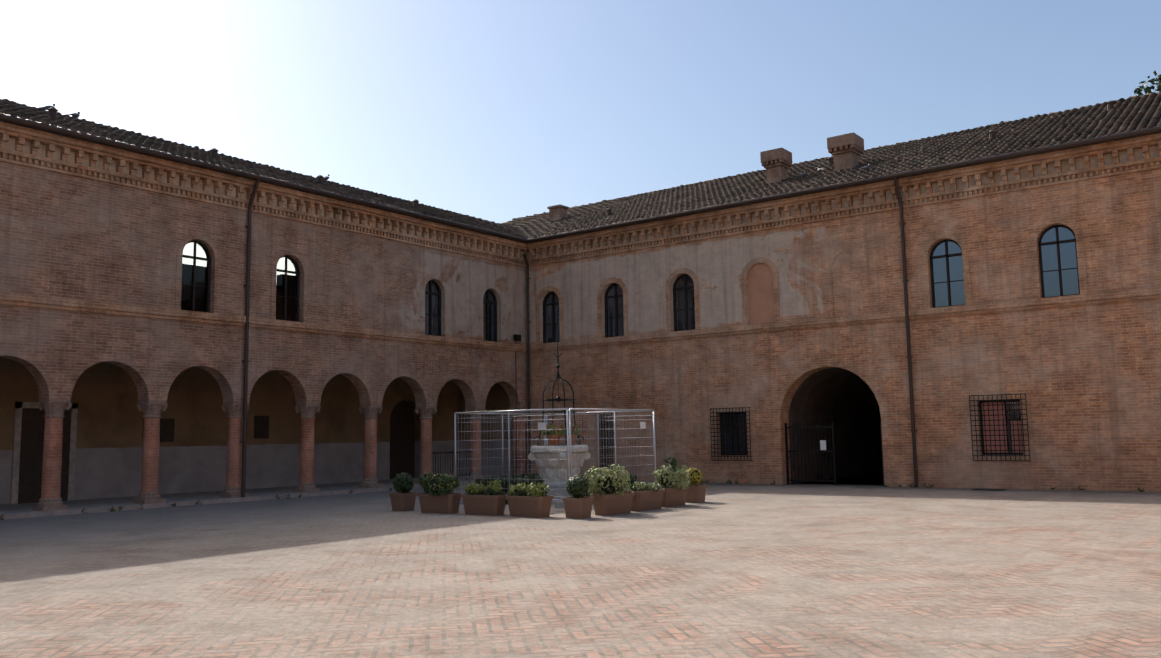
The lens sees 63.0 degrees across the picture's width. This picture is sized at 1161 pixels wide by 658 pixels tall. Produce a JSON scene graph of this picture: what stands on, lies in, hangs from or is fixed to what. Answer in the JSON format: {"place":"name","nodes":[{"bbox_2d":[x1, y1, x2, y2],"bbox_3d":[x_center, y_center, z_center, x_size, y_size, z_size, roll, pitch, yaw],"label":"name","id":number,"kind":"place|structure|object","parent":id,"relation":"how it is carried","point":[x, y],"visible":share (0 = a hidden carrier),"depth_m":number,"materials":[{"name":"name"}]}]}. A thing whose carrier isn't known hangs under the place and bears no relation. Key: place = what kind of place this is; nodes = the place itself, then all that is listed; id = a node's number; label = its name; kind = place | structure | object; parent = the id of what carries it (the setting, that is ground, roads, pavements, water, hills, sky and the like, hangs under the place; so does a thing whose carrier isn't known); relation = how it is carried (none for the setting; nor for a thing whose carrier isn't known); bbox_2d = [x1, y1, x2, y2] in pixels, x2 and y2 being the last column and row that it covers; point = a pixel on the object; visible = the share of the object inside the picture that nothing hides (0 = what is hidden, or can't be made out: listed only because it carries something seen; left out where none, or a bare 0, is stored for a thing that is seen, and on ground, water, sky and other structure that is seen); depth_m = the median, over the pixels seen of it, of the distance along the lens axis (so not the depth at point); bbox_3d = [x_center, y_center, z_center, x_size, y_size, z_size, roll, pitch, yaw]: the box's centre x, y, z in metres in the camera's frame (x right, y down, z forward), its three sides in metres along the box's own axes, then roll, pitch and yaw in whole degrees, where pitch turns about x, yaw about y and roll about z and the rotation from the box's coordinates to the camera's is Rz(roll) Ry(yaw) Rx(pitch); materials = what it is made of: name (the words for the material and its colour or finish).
{"place":"outdoors","nodes":[
{"label":"outdoors","id":0,"kind":"place"},
{"bbox_2d":[0,153,526,407],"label":"upper wall","id":1,"kind":"structure","parent":0,"point":[69,236],"depth_m":24.62,"materials":[{"name":"brown brick"}]},
{"bbox_2d":[533,340,583,445],"bbox_3d":[-0.541,1.558,23.266,0.953,2.594,0.954,-4,-7,22],"label":"well ironwork","id":2,"kind":"object","parent":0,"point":[558,398],"visible":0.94,"depth_m":23.29,"materials":[{"name":"black metal"}]},
{"bbox_2d":[0,473,1160,657],"bbox_3d":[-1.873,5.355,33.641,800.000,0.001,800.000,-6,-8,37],"label":"courtyard ground","id":3,"kind":"structure","parent":0,"point":[815,570],"depth_m":10.31,"materials":[{"name":"beige brick"}]},
{"bbox_2d":[0,476,499,519],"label":"arcade floor slab","id":4,"kind":"structure","parent":3,"relation":"on","point":[21,510],"depth_m":24.11,"materials":[{"name":"grey stone"}]},
{"bbox_2d":[32,399,526,510],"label":"arcade column capitals","id":5,"kind":"object","parent":4,"relation":"on","point":[54,408],"visible":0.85,"depth_m":24.57,"materials":[{"name":"brown stone"}]},
{"bbox_2d":[41,416,526,497],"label":"columns","id":6,"kind":"structure","parent":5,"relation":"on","point":[52,462],"depth_m":24.68,"materials":[{"name":"brown brick"}]},
{"bbox_2d":[432,450,471,479],"bbox_3d":[-4.225,4.486,30.999,0.024,0.980,1.886,-6,-8,37],"label":"railing","id":7,"kind":"object","parent":4,"relation":"on","point":[452,452],"visible":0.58,"depth_m":31.07,"materials":[{"name":"grey metal"}]},
{"bbox_2d":[0,357,511,504],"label":"portico inner wall","id":8,"kind":"structure","parent":3,"relation":"on","point":[109,447],"depth_m":27.84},
{"bbox_2d":[10,402,77,503],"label":"arcade door frames","id":9,"kind":"structure","parent":8,"relation":"attached to","point":[19,406],"depth_m":23.55,"materials":[{"name":"brown wood"}]},
{"bbox_2d":[18,408,268,503],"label":"doors and plaques","id":10,"kind":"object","parent":8,"relation":"attached to","point":[31,452],"depth_m":23.82,"materials":[{"name":"brown wood"}]},
{"bbox_2d":[390,401,414,478],"bbox_3d":[-6.540,3.908,33.954,0.100,3.100,1.600,-6,-8,37],"label":"doorway","id":11,"kind":"structure","parent":8,"relation":"in","point":[402,439],"depth_m":34.05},
{"bbox_2d":[460,498,563,508],"bbox_3d":[-0.560,4.044,22.657,4.110,0.130,3.690,-6,-8,37],"label":"fence feet","id":12,"kind":"object","parent":3,"relation":"on","point":[560,504],"visible":0.1,"depth_m":20.30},
{"bbox_2d":[389,485,706,518],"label":"planters","id":13,"kind":"object","parent":3,"relation":"on","point":[574,508],"visible":0.79,"depth_m":18.92,"materials":[{"name":"ceramic"}]},
{"bbox_2d":[454,408,656,500],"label":"fence frames","id":14,"kind":"structure","parent":3,"relation":"on","point":[614,411],"depth_m":22.12,"materials":[{"name":"silver metal"}]},
{"bbox_2d":[456,410,654,498],"bbox_3d":[-0.578,2.976,22.776,3.457,1.960,3.457,-6,-8,37],"label":"fence","id":15,"kind":"object","parent":14,"relation":"attached to","point":[556,429],"visible":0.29,"depth_m":22.28,"materials":[{"name":"grey metal"}]},
{"bbox_2d":[538,422,645,429],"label":"fence notices","id":16,"kind":"object","parent":15,"relation":"attached to","point":[541,426],"visible":1,"depth_m":20.91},
{"bbox_2d":[475,473,637,504],"bbox_3d":[-0.641,3.802,22.587,3.106,0.666,2.864,-6,-8,37],"label":"hedge","id":17,"kind":"object","parent":3,"relation":"on","point":[524,478],"depth_m":21.92,"materials":[{"name":"green plant"}]},
{"bbox_2d":[545,488,587,503],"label":"well steps","id":18,"kind":"structure","parent":3,"relation":"on","point":[562,492],"depth_m":21.93,"materials":[{"name":"grey stone"}]},
{"bbox_2d":[528,445,590,487],"bbox_3d":[-0.512,3.340,23.067,1.358,1.000,1.358,-6,-8,37],"label":"well head","id":19,"kind":"object","parent":18,"relation":"on","point":[560,475],"visible":0.71,"depth_m":22.63},
{"bbox_2d":[539,444,578,445],"bbox_3d":[-0.520,2.852,23.122,1.000,0.042,1.000,-6,-8,37],"label":"well iron cover","id":20,"kind":"object","parent":19,"relation":"on","point":[556,445],"visible":0.29,"depth_m":22.70,"materials":[{"name":"grey metal"}]},
{"bbox_2d":[546,434,574,444],"bbox_3d":[-0.484,2.706,23.139,0.695,0.250,0.363,-1,-6,-2],"label":"flower pot","id":21,"kind":"object","parent":20,"relation":"on","point":[554,442],"visible":0.67,"depth_m":23.01,"materials":[{"name":"orange ceramic"}]},
{"bbox_2d":[539,424,579,434],"bbox_3d":[-0.506,2.493,23.168,1.022,0.346,0.727,-1,-6,-2],"label":"potted plant","id":22,"kind":"object","parent":21,"relation":"in","point":[562,431],"depth_m":23.01,"materials":[{"name":"green plant"}]},
{"bbox_2d":[0,480,1143,519],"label":"wall weeds","id":23,"kind":"object","parent":3,"relation":"on","point":[174,504],"depth_m":25.17,"materials":[{"name":"green plant"}]},
{"bbox_2d":[0,113,1160,496],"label":"gutters and downpipes","id":24,"kind":"object","parent":3,"relation":"on","point":[556,235],"visible":0.9,"depth_m":25.55,"materials":[{"name":"brown metal"}]},
{"bbox_2d":[785,422,883,484],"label":"iron gate","id":25,"kind":"structure","parent":3,"relation":"on","point":[815,451],"depth_m":27.65,"materials":[{"name":"black metal"}]},
{"bbox_2d":[820,440,825,449],"bbox_3d":[7.043,3.372,27.470,0.180,0.280,0.010,-6,-8,37],"label":"gate notice","id":26,"kind":"object","parent":25,"relation":"attached to","point":[822,444],"visible":0.93,"depth_m":27.47,"materials":[{"name":"white paper"}]},
{"bbox_2d":[789,367,882,484],"bbox_3d":[10.184,3.167,31.155,3.020,3.400,9.005,-6,-8,37],"label":"archway passage","id":27,"kind":"object","parent":3,"relation":"on","point":[844,401],"visible":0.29,"depth_m":30.92,"materials":[{"name":"paint"}]},
{"bbox_2d":[642,482,1160,493],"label":"paving strip","id":28,"kind":"object","parent":3,"relation":"on","point":[974,488],"depth_m":23.82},
{"bbox_2d":[972,488,1005,490],"bbox_3d":[10.316,4.054,23.898,0.700,0.025,0.450,-6,-8,37],"label":"door mat","id":29,"kind":"object","parent":3,"relation":"on","point":[984,489],"depth_m":23.74,"materials":[{"name":"grey"}]},
{"bbox_2d":[1132,70,1160,99],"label":"tree","id":30,"kind":"object","parent":3,"relation":"on","point":[1146,89],"visible":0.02,"depth_m":36.40,"materials":[{"name":"green plant"}]},
{"bbox_3d":[-17.666,-2.349,19.933,6.729,4.160,41.999,-6,-8,37],"label":"left wing","id":31,"kind":"object","parent":3,"relation":"on","visible":0},
{"bbox_2d":[181,243,296,320],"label":"window panes","id":32,"kind":"structure","parent":31,"relation":"attached to","point":[201,295],"depth_m":24.41,"materials":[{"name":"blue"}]},
{"bbox_2d":[0,233,524,407],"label":"brick arch surrounds","id":33,"kind":"object","parent":31,"relation":"attached to","point":[44,368],"visible":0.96,"depth_m":25.14,"materials":[{"name":"brick"}]},
{"bbox_2d":[182,240,496,341],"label":"window frames","id":34,"kind":"structure","parent":31,"relation":"attached to","point":[208,259],"depth_m":26.45,"materials":[{"name":"grey"}]},
{"bbox_2d":[425,281,494,340],"bbox_3d":[-13.993,-1.875,18.727,0.001,1.870,36.670,-6,-8,37],"label":"window glass","id":35,"kind":"object","parent":34,"relation":"in","point":[435,311],"depth_m":31.03,"materials":[{"name":"black"}]},
{"bbox_2d":[513,334,520,460],"bbox_3d":[-2.243,2.699,33.316,0.220,5.020,0.300,-6,-8,37],"label":"floodlight","id":36,"kind":"object","parent":31,"relation":"attached to","point":[516,337],"visible":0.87,"depth_m":33.42,"materials":[{"name":"black metal"}]},
{"bbox_3d":[16.341,0.401,29.294,49.520,8.680,12.999,-6,-8,37],"label":"wing","id":37,"kind":"object","parent":3,"relation":"on","visible":0},
{"bbox_2d":[0,121,1160,351],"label":"cornice moldings","id":38,"kind":"structure","parent":37,"relation":"attached to","point":[94,151],"depth_m":25.96,"materials":[{"name":"brown brick"}]},
{"bbox_2d":[0,95,1160,243],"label":"roof base","id":39,"kind":"object","parent":37,"relation":"on","point":[1151,117],"visible":0.06,"depth_m":25.71,"materials":[{"name":"brown brick"}]},
{"bbox_2d":[0,91,1160,238],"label":"roof tiles","id":40,"kind":"object","parent":39,"relation":"on","point":[928,151],"visible":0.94,"depth_m":29.08,"materials":[{"name":"brown tile"}]},
{"bbox_2d":[39,104,869,179],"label":"roof pigeons","id":41,"kind":"object","parent":40,"relation":"on","point":[76,115],"visible":0.92,"depth_m":28.02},
{"bbox_2d":[48,101,1114,215],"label":"roof vent cowls","id":42,"kind":"object","parent":40,"relation":"on","point":[53,111],"visible":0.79,"depth_m":27.82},
{"bbox_2d":[547,132,863,221],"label":"chimneys","id":43,"kind":"object","parent":39,"relation":"on","point":[846,151],"visible":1,"depth_m":31.02,"materials":[{"name":"brick"}]},
{"bbox_2d":[599,414,612,425],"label":"door transom bars","id":44,"kind":"object","parent":37,"relation":"attached to","point":[604,424],"depth_m":32.08,"materials":[{"name":"black metal"}]},
{"bbox_2d":[599,414,614,471],"bbox_3d":[0.994,3.978,31.956,0.890,2.270,0.050,-6,-8,37],"label":"door leaf","id":45,"kind":"object","parent":37,"relation":"attached to","point":[606,419],"visible":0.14,"depth_m":32.03,"materials":[{"name":"brown wood"}]},
{"bbox_2d":[747,263,774,324],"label":"blind windows","id":46,"kind":"structure","parent":37,"relation":"attached to","point":[760,294],"depth_m":28.80,"materials":[{"name":"paint"}]},
{"bbox_2d":[543,225,1079,342],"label":"window frames","id":47,"kind":"structure","parent":37,"relation":"attached to","point":[1056,242],"depth_m":25.81,"materials":[{"name":"grey"}]},
{"bbox_2d":[545,227,1078,342],"bbox_3d":[14.333,-1.940,22.392,39.190,1.870,0.001,-6,-8,37],"label":"window glass","id":48,"kind":"object","parent":37,"relation":"attached to","point":[1067,250],"depth_m":25.66,"materials":[{"name":"blue"}]},
{"bbox_2d":[832,251,863,316],"bbox_3d":[7.656,-1.301,27.122,0.900,1.870,0.001,-6,-8,37],"label":"bricked window","id":49,"kind":"structure","parent":37,"relation":"attached to","point":[847,281],"depth_m":27.12,"materials":[{"name":"brick"}]},
{"bbox_2d":[536,210,1160,419],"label":"gateway arch","id":50,"kind":"structure","parent":37,"relation":"attached to","point":[859,370],"depth_m":26.93,"materials":[{"name":"brick"}]},
{"bbox_2d":[710,393,1030,460],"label":"window grilles","id":51,"kind":"object","parent":37,"relation":"attached to","point":[975,425],"visible":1,"depth_m":24.52,"materials":[{"name":"black metal"}]},
{"bbox_2d":[720,400,1023,454],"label":"barred windows","id":52,"kind":"structure","parent":37,"relation":"attached to","point":[735,435],"depth_m":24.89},
{"bbox_2d":[982,402,1022,452],"bbox_3d":[10.914,2.546,24.516,0.920,1.300,0.015,-6,-8,37],"label":"square window curtain","id":53,"kind":"object","parent":52,"relation":"attached to","point":[1001,417],"visible":0.79,"depth_m":24.56,"materials":[{"name":"brown fabric"}]},
{"bbox_2d":[0,0,1160,222],"label":"sky","id":54,"kind":"structure","parent":0,"point":[498,111],"materials":[{"name":"blue"}]},
{"bbox_2d":[7,137,1158,258],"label":"cornice","id":55,"kind":"structure","parent":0,"point":[1138,155],"depth_m":25.20,"materials":[{"name":"brown brick"}]},
{"bbox_2d":[526,145,1160,491],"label":"wing wall","id":56,"kind":"structure","parent":0,"point":[1086,378],"depth_m":25.86,"materials":[{"name":"brown brick"}]},
{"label":"planter soil","id":57,"kind":"structure","parent":0,"visible":0},
{"bbox_2d":[422,473,630,496],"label":"potted shrubs","id":58,"kind":"object","parent":57,"relation":"on","point":[532,489],"visible":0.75,"depth_m":18.79,"materials":[{"name":"green plant"}]},
{"bbox_2d":[392,455,699,497],"bbox_3d":[-0.411,3.095,19.476,6.813,0.608,3.424,0,-6,-9],"label":"shrub","id":59,"kind":"object","parent":57,"relation":"on","point":[611,487],"visible":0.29,"depth_m":18.86,"materials":[{"name":"green plant"}]},
{"bbox_2d":[684,467,702,484],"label":"gold shrub leaves","id":60,"kind":"object","parent":59,"relation":"attached to","point":[698,482],"visible":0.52,"depth_m":21.36,"materials":[{"name":"green plant"}]},
{"bbox_2d":[584,464,690,495],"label":"potted shrubs","id":61,"kind":"object","parent":57,"relation":"on","point":[620,472],"visible":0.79,"depth_m":18.77,"materials":[{"name":"green plant"}]}
]}

